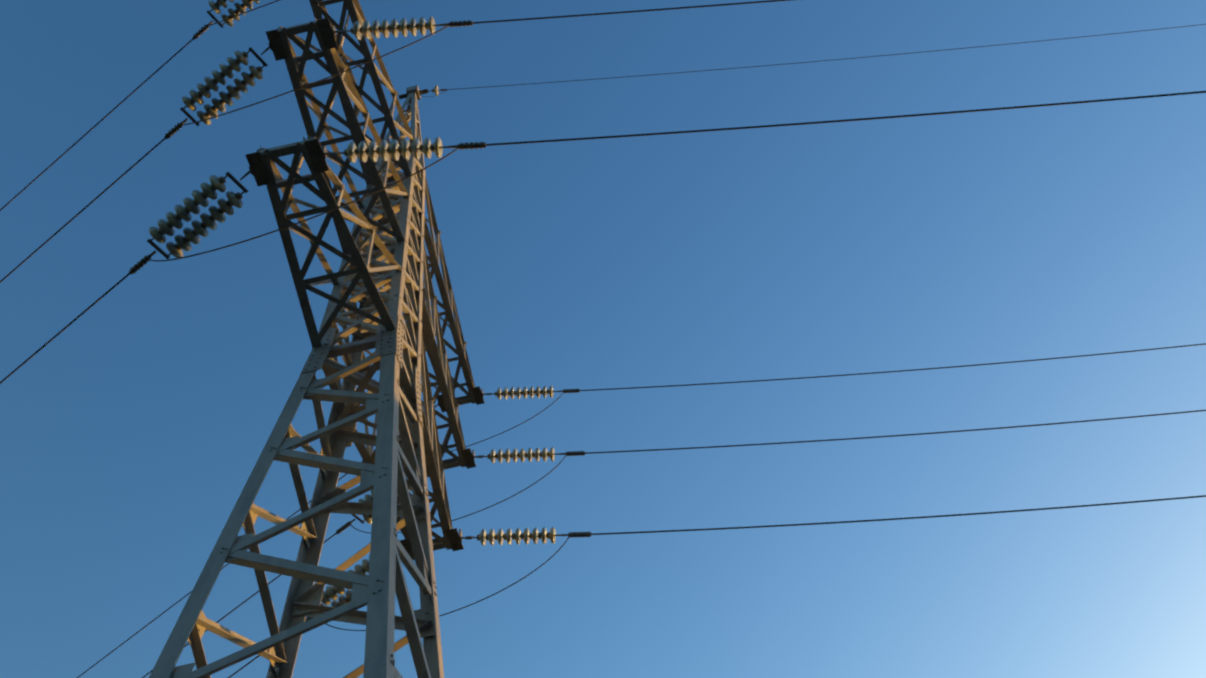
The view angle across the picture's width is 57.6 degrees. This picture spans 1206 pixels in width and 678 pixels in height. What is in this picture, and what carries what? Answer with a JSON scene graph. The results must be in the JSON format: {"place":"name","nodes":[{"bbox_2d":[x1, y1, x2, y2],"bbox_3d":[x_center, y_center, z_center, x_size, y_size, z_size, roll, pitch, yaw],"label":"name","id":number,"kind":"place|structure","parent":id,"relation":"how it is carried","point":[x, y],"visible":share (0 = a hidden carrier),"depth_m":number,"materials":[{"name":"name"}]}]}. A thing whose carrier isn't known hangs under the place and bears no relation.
{"place":"outdoors","nodes":[
{"label":"outdoors","id":0,"kind":"place"},
{"bbox_2d":[0,0,1205,677],"label":"sky","id":1,"kind":"structure","parent":0,"point":[130,441],"materials":[{"name":"blue"}]},
{"label":"ground","id":2,"kind":"structure","parent":0,"visible":0},
{"bbox_2d":[0,0,1205,677],"bbox_3d":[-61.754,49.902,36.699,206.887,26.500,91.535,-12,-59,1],"label":"pylon tower","id":3,"kind":"structure","parent":2,"relation":"on","point":[394,202],"depth_m":14.27,"materials":[{"name":"metal"}]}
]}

